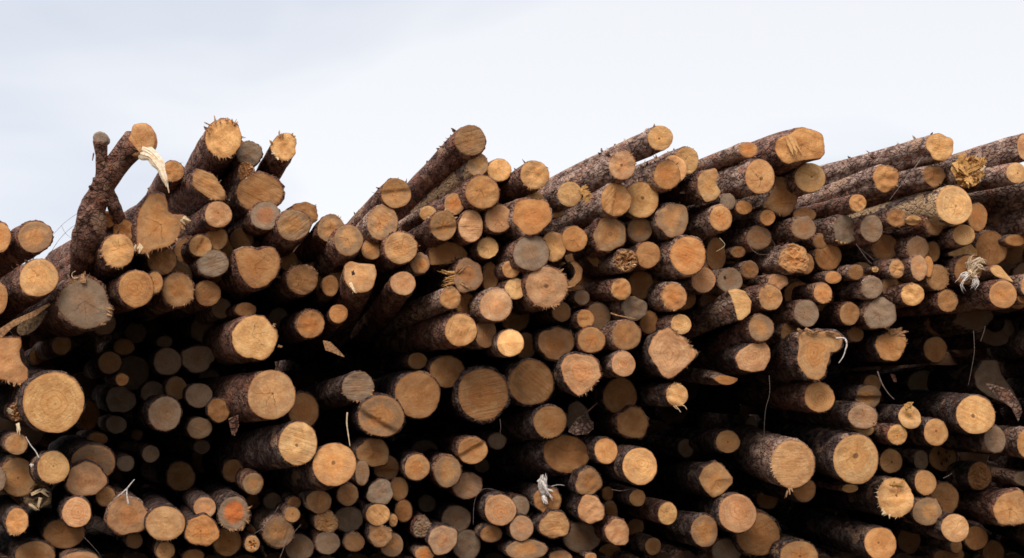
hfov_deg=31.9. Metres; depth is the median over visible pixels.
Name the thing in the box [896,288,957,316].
log
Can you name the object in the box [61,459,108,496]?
log
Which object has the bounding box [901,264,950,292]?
log
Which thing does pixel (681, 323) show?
log
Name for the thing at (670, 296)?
log
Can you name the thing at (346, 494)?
log
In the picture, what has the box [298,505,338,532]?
log
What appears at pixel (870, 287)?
log
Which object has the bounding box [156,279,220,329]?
log
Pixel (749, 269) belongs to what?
log
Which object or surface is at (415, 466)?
log
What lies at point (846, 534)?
log
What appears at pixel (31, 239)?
log
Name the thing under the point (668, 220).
log
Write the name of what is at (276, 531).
log
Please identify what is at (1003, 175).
log
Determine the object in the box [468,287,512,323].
log
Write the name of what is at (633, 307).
log
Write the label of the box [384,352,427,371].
log
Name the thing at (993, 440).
log
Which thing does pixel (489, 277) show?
log
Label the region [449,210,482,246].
log
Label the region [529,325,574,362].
log
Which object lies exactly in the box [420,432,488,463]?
log
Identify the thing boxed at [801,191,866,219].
log
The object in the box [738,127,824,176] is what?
log
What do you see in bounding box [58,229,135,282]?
log
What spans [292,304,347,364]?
log
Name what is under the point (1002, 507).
log
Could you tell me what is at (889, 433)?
log
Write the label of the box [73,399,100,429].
log
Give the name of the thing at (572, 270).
log
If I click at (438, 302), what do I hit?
log
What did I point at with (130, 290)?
log
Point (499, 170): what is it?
log
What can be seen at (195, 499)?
log
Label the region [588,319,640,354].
log
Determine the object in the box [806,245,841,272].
log
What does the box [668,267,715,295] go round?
log
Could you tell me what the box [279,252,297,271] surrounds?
log
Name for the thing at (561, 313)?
log
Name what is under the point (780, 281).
log
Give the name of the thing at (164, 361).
log
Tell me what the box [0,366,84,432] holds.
log
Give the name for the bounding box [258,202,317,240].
log
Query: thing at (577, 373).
log
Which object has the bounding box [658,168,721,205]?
log
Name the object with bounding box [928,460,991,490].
log
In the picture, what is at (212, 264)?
log
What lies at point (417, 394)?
log
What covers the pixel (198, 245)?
log
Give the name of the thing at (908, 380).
log
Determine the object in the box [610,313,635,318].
stick
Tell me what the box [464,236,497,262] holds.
log
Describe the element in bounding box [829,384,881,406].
log
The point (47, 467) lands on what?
log
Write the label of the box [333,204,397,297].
log
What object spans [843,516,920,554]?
log
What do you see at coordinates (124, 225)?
log
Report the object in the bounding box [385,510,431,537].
log
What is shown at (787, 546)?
log
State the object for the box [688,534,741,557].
log
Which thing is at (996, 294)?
log
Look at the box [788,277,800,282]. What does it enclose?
log
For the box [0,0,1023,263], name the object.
sky
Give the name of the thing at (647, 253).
log
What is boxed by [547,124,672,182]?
log
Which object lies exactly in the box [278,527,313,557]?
log
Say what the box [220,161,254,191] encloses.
log
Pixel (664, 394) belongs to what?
log
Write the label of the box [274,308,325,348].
log
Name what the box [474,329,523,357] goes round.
log
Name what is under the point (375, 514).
log
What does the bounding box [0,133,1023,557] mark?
log
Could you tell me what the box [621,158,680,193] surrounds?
log
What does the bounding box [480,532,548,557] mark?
log
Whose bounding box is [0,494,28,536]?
log
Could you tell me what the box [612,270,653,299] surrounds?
log
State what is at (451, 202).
log
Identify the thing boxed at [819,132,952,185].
log
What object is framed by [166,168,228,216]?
log
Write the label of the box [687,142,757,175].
log
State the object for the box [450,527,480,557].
log
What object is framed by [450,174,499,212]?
log
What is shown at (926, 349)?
log
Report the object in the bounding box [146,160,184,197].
log
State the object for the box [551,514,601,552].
log
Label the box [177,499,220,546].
log
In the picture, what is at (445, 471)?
log
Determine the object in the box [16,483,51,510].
log
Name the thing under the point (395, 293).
log
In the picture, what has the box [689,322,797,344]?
log
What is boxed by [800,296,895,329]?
log
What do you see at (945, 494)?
log
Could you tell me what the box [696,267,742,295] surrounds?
log
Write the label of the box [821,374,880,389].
log
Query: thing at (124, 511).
log
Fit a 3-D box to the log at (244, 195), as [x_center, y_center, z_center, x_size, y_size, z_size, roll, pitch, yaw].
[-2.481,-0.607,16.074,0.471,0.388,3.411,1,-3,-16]
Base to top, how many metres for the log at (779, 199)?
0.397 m
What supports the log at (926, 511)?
on the log at (950, 527)
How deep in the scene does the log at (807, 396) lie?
14.71 m
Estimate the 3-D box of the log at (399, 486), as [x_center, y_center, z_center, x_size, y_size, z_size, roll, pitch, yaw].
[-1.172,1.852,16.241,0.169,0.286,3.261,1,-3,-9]
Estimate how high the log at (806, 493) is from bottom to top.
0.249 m
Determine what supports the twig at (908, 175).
on the log at (708, 405)
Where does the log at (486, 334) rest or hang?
on the log at (445, 371)
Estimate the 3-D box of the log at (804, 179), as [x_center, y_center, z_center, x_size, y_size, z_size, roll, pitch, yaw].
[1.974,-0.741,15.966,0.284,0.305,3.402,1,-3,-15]
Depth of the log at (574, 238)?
14.24 m
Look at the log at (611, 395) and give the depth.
14.88 m
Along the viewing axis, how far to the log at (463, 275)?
14.34 m
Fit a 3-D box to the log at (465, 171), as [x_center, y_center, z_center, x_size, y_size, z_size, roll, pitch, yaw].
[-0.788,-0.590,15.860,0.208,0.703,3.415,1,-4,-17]
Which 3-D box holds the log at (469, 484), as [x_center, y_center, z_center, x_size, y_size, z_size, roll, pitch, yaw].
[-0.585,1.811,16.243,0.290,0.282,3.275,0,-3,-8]
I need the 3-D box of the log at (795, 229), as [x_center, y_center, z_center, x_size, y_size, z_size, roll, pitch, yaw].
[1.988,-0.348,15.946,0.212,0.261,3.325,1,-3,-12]
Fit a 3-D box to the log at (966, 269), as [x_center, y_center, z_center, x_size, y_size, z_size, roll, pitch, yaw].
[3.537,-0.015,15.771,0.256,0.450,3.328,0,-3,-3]
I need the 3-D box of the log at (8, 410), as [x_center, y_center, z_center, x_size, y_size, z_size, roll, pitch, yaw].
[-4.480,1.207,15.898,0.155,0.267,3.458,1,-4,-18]
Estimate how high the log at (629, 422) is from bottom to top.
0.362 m
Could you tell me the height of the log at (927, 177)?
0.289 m
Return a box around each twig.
[49,214,96,254]
[254,506,299,557]
[346,412,349,444]
[890,157,922,198]
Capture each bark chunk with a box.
[17,310,47,335]
[229,414,238,435]
[323,340,343,356]
[568,403,597,434]
[890,373,896,381]
[984,382,1021,420]
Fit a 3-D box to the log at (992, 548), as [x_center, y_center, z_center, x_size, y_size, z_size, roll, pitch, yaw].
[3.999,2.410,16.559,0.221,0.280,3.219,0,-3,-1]
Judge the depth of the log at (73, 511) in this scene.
14.11 m
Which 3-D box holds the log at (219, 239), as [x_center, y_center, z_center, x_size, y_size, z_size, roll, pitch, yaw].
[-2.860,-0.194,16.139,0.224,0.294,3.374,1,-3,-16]
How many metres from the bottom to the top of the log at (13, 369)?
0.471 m
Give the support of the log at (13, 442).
on the log at (19, 481)
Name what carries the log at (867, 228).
on the log at (708, 405)
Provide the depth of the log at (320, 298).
14.67 m
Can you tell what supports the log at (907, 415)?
on the log at (889, 433)
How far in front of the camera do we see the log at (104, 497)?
14.46 m
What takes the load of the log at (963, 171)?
on the log at (946, 206)
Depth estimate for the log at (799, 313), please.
14.37 m
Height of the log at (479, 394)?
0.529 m
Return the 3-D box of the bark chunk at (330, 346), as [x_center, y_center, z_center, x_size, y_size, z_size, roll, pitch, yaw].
[-1.443,0.564,14.507,0.171,0.137,0.030,0,-3,0]
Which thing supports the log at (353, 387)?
on the log at (305, 407)
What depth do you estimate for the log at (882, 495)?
14.36 m
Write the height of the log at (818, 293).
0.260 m
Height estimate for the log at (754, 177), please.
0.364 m
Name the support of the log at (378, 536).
on the log at (708, 405)
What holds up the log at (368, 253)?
on the log at (708, 405)
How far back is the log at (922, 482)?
14.30 m
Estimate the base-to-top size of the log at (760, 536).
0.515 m
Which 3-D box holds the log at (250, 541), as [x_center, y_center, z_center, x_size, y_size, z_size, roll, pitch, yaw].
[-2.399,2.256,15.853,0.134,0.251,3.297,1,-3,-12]
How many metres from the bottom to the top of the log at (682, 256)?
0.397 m
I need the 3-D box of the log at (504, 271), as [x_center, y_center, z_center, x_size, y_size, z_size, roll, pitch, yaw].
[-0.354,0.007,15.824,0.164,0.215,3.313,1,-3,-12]
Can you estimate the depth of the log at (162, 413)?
14.87 m
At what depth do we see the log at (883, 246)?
14.55 m
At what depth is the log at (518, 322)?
15.01 m
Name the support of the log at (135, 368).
on the log at (114, 398)
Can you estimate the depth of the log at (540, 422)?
14.81 m
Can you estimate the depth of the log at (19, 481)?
14.47 m
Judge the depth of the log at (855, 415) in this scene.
14.55 m
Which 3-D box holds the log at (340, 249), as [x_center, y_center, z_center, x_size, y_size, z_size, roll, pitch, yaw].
[-1.737,0.010,15.732,0.269,0.711,3.398,1,-3,-16]
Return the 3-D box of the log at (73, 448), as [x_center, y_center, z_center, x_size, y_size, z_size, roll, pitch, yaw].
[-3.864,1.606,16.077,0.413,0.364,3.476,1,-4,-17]
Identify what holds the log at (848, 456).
on the log at (708, 405)
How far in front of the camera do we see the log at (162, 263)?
14.44 m
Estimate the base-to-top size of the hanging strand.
0.507 m
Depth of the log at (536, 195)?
14.38 m
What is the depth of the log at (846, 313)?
14.42 m
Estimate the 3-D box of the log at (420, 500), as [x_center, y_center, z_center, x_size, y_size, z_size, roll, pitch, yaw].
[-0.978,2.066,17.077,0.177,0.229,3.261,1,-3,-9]
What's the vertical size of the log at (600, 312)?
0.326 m
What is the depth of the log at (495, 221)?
14.25 m
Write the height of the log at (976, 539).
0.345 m
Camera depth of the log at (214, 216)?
14.36 m
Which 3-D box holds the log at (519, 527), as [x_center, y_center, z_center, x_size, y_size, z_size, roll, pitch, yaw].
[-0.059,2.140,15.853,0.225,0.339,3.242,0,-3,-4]
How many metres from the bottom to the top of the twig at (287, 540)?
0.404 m
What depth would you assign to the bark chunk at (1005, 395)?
14.59 m
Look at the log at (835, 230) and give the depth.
14.36 m
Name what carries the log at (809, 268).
on the log at (708, 405)
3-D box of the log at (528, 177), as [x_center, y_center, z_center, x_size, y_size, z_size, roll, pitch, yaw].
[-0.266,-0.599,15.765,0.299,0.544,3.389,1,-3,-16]
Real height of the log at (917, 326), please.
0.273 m
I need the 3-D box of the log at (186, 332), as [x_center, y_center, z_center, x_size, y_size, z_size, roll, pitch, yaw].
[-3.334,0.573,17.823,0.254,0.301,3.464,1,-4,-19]
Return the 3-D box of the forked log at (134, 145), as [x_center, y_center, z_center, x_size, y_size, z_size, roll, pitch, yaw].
[-3.371,-0.530,14.526,0.550,1.334,1.816,2,-4,-32]
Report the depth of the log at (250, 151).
14.59 m
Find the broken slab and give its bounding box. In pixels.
[0,303,49,337]
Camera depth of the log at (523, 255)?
14.14 m
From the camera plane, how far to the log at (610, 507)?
14.81 m
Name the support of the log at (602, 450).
on the log at (584, 479)
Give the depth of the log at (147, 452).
15.99 m
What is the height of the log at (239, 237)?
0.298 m
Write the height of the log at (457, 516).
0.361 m
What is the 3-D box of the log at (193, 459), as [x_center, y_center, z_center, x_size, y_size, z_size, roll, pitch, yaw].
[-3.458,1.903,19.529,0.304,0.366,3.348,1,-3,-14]
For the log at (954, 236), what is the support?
on the log at (708, 405)
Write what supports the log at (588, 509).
on the log at (613, 530)
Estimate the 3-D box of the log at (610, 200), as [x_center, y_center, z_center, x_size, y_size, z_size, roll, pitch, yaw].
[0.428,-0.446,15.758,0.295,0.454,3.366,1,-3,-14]
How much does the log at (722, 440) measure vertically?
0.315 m
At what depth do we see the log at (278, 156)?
14.40 m
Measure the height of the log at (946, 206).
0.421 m
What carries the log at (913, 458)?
on the log at (708, 405)
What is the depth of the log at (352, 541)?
14.45 m
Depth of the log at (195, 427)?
15.04 m
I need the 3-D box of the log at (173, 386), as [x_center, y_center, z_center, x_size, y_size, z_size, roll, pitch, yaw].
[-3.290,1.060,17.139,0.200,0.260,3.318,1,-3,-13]
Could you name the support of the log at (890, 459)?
on the log at (882, 495)
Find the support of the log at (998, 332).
on the log at (708, 405)
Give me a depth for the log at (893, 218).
14.26 m
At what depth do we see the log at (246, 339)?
14.01 m
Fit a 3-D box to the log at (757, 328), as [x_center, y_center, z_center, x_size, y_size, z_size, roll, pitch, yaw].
[1.695,0.725,15.714,0.250,0.732,3.280,1,-3,-9]
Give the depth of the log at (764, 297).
14.13 m
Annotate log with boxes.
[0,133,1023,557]
[0,220,53,278]
[0,221,12,254]
[0,257,58,325]
[0,335,28,386]
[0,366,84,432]
[0,402,21,434]
[0,430,27,454]
[0,451,35,496]
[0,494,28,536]
[1,437,69,490]
[3,525,55,557]
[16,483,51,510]
[20,271,114,341]
[26,505,85,548]
[45,191,190,264]
[48,434,115,476]
[51,482,91,527]
[54,218,131,270]
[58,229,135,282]
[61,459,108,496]
[69,123,168,277]
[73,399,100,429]
[82,350,122,379]
[89,484,115,506]
[91,383,136,412]
[94,478,148,536]
[98,353,149,391]
[104,269,154,314]
[117,440,159,462]
[121,394,182,432]
[122,271,194,320]
[132,248,176,276]
[134,487,185,541]
[139,454,195,491]
[140,530,174,557]
[145,347,181,378]
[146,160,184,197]
[147,270,162,295]
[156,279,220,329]
[158,376,186,399]
[164,319,213,348]
[165,415,211,439]
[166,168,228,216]
[175,344,215,374]
[176,484,216,516]
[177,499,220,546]
[178,201,232,237]
[180,382,212,407]
[181,233,212,261]
[183,370,295,422]
[184,116,244,180]
[186,448,206,474]
[188,249,229,281]
[194,476,251,531]
[199,397,229,422]
[201,314,282,367]
[202,420,316,479]
[203,229,227,250]
[210,523,241,556]
[214,302,255,323]
[216,457,242,482]
[219,140,262,180]
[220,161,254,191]
[221,246,281,304]
[222,171,284,231]
[227,201,280,239]
[228,227,253,248]
[233,468,263,495]
[239,529,259,551]
[249,504,295,548]
[250,264,317,314]
[255,130,296,179]
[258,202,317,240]
[258,208,311,256]
[258,485,280,508]
[262,442,356,499]
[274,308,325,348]
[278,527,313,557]
[279,224,364,313]
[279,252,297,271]
[279,390,319,426]
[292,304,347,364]
[293,213,344,263]
[296,370,374,412]
[297,490,331,513]
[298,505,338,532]
[302,275,338,311]
[303,524,340,554]
[312,261,376,365]
[325,481,358,506]
[330,499,364,532]
[332,435,388,466]
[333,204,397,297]
[334,530,364,551]
[341,392,405,437]
[346,271,415,352]
[347,177,410,225]
[348,474,393,504]
[349,460,368,485]
[352,240,379,263]
[353,497,390,525]
[356,520,392,547]
[358,446,398,479]
[364,311,477,358]
[364,531,402,556]
[368,224,420,275]
[371,286,460,343]
[372,252,429,291]
[372,370,440,419]
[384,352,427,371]
[384,439,430,481]
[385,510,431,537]
[386,498,412,522]
[389,475,408,500]
[391,434,437,452]
[397,125,486,220]
[401,153,487,219]
[405,255,483,303]
[405,486,436,512]
[407,208,456,252]
[408,355,464,388]
[412,495,471,531]
[414,240,468,281]
[418,515,457,554]
[419,469,482,499]
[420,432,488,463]
[421,322,495,355]
[423,448,462,488]
[427,192,463,216]
[436,365,510,424]
[439,293,472,314]
[445,404,566,443]
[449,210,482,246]
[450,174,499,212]
[450,483,516,525]
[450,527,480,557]
[462,433,589,486]
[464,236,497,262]
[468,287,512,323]
[469,260,497,292]
[469,515,502,542]
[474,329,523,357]
[480,203,510,237]
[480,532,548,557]
[482,357,555,406]
[483,158,511,184]
[488,235,550,276]
[490,331,535,361]
[491,485,529,514]
[493,197,552,245]
[494,261,519,280]
[495,313,529,331]
[496,277,522,300]
[498,159,549,203]
[498,474,564,512]
[498,512,533,541]
[511,265,570,314]
[520,302,610,331]
[522,192,544,198]
[526,302,570,327]
[526,309,593,331]
[526,508,570,539]
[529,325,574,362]
[535,399,590,436]
[537,149,636,197]
[538,183,631,234]
[538,231,565,263]
[542,182,591,212]
[546,351,603,396]
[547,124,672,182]
[547,483,617,515]
[550,465,602,494]
[550,481,604,524]
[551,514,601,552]
[553,377,637,413]
[555,225,587,255]
[558,261,582,288]
[571,325,605,353]
[572,217,626,260]
[576,434,617,464]
[581,278,630,301]
[582,247,637,278]
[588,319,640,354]
[588,405,649,439]
[588,444,657,485]
[593,350,635,377]
[593,514,629,545]
[595,541,620,556]
[604,296,647,320]
[611,241,660,276]
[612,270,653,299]
[613,497,676,524]
[617,177,657,221]
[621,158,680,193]
[623,218,651,246]
[626,326,698,381]
[633,310,657,335]
[633,382,688,412]
[635,146,698,175]
[635,155,686,180]
[638,510,717,547]
[641,313,690,337]
[644,201,687,242]
[644,281,686,312]
[646,235,706,281]
[646,460,732,497]
[649,313,774,386]
[653,428,740,453]
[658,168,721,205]
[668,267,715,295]
[676,501,781,556]
[678,491,756,533]
[682,204,731,239]
[682,288,751,339]
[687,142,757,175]
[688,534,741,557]
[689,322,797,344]
[690,342,770,374]
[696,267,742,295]
[702,237,725,269]
[716,159,774,198]
[716,299,818,328]
[717,225,771,253]
[720,422,815,496]
[722,260,758,279]
[724,327,847,388]
[725,381,834,412]
[725,463,815,502]
[736,176,797,220]
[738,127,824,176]
[738,241,809,275]
[740,283,782,312]
[743,273,788,289]
[759,400,878,429]
[759,420,873,435]
[760,533,818,557]
[765,215,815,243]
[771,423,878,484]
[774,207,815,220]
[781,163,825,196]
[786,253,813,277]
[787,505,896,557]
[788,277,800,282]
[791,282,831,305]
[795,164,899,208]
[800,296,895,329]
[800,472,913,518]
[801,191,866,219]
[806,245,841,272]
[813,215,855,245]
[813,301,859,326]
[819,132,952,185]
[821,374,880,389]
[827,369,930,396]
[828,327,908,365]
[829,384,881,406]
[830,275,882,300]
[837,213,882,248]
[839,233,896,264]
[841,336,947,368]
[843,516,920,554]
[847,183,971,228]
[847,510,968,542]
[850,208,905,230]
[860,494,942,525]
[862,316,941,337]
[865,162,1023,208]
[866,165,945,201]
[868,423,906,444]
[874,443,956,471]
[875,402,920,428]
[875,467,936,495]
[876,446,902,473]
[879,282,923,307]
[883,216,941,238]
[883,357,1021,411]
[884,389,996,434]
[892,234,928,259]
[892,447,927,469]
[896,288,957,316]
[897,254,926,282]
[897,279,1016,317]
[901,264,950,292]
[904,417,948,446]
[911,153,987,192]
[912,480,958,512]
[926,224,974,250]
[927,241,939,261]
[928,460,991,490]
[929,311,993,336]
[936,251,985,291]
[937,244,977,260]
[941,424,1005,453]
[942,318,1014,349]
[953,487,1023,526]
[961,523,987,550]
[962,202,986,232]
[963,539,1003,557]
[970,227,1006,266]
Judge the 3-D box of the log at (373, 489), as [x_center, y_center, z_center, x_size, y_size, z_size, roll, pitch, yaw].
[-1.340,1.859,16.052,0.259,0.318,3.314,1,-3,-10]
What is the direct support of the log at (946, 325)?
on the log at (708, 405)
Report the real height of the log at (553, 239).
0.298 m
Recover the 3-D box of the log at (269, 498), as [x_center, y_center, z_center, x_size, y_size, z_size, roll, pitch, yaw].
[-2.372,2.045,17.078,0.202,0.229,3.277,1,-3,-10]
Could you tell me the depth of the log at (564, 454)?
14.97 m
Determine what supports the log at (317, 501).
on the log at (327, 521)
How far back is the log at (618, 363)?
14.18 m
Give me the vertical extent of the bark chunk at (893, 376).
0.075 m
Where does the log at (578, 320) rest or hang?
on the log at (552, 343)
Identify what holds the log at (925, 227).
on the log at (934, 251)
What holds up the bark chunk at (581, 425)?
attached to the log at (540, 422)
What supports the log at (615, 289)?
on the log at (633, 307)
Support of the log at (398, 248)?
on the log at (419, 264)
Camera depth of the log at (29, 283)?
14.18 m
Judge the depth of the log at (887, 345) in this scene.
14.43 m
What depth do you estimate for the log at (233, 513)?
14.29 m
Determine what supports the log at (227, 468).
on the log at (233, 513)
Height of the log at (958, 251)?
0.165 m
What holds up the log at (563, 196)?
on the log at (708, 405)
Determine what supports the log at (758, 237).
on the log at (708, 405)
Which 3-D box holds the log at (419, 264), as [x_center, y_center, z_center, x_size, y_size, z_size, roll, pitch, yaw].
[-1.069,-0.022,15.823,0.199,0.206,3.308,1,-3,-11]
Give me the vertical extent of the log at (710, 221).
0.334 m
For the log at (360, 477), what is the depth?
14.47 m
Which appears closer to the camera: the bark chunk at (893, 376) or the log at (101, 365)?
the bark chunk at (893, 376)
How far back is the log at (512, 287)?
14.23 m
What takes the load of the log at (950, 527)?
on the log at (908, 543)
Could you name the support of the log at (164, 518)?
on the log at (160, 549)
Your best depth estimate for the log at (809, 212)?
14.56 m
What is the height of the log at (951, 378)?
0.494 m
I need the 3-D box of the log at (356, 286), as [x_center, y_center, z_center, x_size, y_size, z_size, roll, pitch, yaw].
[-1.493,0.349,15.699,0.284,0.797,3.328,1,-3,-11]
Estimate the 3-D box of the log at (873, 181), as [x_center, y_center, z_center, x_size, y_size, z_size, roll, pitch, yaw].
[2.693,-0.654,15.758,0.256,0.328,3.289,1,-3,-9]
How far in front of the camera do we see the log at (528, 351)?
14.77 m
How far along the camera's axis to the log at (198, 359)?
15.50 m
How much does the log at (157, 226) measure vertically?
0.651 m
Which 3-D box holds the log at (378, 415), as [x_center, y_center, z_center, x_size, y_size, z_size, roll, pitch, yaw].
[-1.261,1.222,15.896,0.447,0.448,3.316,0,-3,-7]
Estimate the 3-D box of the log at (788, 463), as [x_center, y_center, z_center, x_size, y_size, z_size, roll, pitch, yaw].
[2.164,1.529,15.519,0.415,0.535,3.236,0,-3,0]
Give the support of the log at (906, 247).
on the log at (708, 405)
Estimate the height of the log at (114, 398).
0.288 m
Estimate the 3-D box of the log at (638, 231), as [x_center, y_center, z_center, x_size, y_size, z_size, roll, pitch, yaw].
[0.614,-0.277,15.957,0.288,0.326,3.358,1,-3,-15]
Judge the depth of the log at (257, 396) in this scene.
13.99 m
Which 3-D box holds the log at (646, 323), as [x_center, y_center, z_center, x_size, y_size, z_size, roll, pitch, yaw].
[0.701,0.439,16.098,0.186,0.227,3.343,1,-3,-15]
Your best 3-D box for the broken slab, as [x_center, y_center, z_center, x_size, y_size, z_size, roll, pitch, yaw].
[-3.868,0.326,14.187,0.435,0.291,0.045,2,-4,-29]
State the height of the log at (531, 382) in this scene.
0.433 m
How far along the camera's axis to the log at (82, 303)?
14.22 m
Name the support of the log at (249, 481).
on the log at (233, 513)
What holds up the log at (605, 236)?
on the log at (708, 405)
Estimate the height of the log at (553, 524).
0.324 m
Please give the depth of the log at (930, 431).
14.14 m
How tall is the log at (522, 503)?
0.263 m
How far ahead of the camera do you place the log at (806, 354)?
14.02 m
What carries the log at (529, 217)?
on the log at (523, 255)
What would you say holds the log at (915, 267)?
on the log at (938, 279)
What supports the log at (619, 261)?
on the log at (615, 289)
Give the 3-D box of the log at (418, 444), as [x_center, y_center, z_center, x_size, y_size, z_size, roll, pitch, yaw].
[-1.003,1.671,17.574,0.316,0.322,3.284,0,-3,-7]
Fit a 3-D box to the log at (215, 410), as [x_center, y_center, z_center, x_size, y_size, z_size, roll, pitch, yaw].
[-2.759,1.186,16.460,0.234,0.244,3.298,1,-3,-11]
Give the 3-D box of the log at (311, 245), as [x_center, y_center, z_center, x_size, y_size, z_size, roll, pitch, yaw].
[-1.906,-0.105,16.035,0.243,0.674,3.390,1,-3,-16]
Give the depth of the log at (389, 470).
14.66 m
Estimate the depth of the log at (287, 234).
14.26 m
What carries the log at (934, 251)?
on the log at (938, 279)
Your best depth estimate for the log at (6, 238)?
14.35 m
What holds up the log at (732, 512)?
on the log at (723, 547)
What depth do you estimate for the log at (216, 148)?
14.31 m
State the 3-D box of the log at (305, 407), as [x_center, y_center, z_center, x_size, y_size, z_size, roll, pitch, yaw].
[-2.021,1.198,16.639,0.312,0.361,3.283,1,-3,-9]
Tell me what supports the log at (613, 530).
on the log at (708, 405)
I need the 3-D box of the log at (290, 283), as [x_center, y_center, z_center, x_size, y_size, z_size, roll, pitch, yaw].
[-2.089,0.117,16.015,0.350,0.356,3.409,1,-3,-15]
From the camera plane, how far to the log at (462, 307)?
14.51 m
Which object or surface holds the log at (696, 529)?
on the log at (708, 405)
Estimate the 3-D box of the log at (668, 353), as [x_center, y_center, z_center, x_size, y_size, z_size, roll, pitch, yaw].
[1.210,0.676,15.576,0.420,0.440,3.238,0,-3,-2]
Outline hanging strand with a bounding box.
[757,376,769,438]
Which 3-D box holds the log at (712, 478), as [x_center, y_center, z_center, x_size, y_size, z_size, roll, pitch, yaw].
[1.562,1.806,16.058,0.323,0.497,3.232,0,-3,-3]
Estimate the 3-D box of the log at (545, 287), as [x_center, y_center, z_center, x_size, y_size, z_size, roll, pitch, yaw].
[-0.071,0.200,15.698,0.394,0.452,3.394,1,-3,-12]
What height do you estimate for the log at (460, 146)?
0.780 m
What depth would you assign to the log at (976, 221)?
14.26 m
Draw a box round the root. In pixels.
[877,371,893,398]
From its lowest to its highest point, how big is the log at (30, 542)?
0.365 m
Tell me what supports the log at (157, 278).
on the log at (708, 405)
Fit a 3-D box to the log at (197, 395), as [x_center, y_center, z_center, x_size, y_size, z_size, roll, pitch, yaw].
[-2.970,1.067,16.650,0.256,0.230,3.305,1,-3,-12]
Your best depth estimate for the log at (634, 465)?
13.96 m
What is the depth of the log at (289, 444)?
14.42 m
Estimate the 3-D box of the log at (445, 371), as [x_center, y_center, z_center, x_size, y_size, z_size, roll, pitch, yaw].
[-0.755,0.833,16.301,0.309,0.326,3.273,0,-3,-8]
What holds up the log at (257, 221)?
on the log at (708, 405)
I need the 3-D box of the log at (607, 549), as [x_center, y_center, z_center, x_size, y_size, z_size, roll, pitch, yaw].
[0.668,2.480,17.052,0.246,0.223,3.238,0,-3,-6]
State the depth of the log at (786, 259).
14.26 m
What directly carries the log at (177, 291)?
on the log at (708, 405)
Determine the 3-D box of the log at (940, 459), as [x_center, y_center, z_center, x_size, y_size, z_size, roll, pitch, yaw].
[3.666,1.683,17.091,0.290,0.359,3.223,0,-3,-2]
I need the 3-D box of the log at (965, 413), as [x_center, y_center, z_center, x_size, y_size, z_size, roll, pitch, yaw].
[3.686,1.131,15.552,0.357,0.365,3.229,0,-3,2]
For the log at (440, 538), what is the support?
on the log at (708, 405)
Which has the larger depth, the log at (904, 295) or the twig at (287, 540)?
the log at (904, 295)
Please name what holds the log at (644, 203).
on the log at (605, 236)
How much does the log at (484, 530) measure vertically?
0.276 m
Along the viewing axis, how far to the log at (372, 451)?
14.49 m
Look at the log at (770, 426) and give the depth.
14.91 m
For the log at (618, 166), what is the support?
on the log at (708, 405)
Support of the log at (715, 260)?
on the log at (728, 278)
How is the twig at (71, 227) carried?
attached to the forked log at (134, 145)
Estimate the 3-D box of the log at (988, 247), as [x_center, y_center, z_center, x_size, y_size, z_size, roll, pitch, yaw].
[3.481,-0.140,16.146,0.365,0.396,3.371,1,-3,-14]
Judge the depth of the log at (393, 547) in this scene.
14.44 m
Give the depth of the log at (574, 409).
15.05 m
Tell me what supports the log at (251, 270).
on the log at (708, 405)
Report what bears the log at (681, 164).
on the log at (708, 405)
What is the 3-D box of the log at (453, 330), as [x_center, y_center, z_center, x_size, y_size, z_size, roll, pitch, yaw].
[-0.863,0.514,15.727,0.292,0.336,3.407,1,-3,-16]
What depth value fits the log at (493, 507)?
14.28 m
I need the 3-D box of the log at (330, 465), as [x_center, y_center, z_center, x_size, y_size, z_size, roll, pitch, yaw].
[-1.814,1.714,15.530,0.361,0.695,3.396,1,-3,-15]
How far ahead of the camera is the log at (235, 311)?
14.64 m
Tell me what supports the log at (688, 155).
on the log at (708, 405)
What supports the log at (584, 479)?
on the log at (588, 509)
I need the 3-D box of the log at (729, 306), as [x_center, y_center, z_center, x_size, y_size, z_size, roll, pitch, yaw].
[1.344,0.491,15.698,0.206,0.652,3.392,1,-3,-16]
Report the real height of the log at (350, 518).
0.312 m
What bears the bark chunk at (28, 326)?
attached to the log at (82, 303)
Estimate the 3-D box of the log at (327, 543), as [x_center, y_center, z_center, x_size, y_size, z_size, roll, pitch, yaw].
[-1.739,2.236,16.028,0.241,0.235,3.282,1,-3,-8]
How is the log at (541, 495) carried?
on the log at (553, 524)
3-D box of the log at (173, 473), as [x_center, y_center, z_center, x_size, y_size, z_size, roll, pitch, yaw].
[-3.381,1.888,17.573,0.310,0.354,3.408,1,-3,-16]
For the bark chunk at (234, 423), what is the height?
0.172 m
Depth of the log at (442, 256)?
14.54 m
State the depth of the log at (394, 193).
14.27 m
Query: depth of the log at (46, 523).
14.63 m
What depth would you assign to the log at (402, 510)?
14.64 m
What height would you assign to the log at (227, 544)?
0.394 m
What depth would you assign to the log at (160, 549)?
14.27 m
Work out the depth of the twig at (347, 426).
13.90 m
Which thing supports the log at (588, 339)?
on the log at (577, 373)

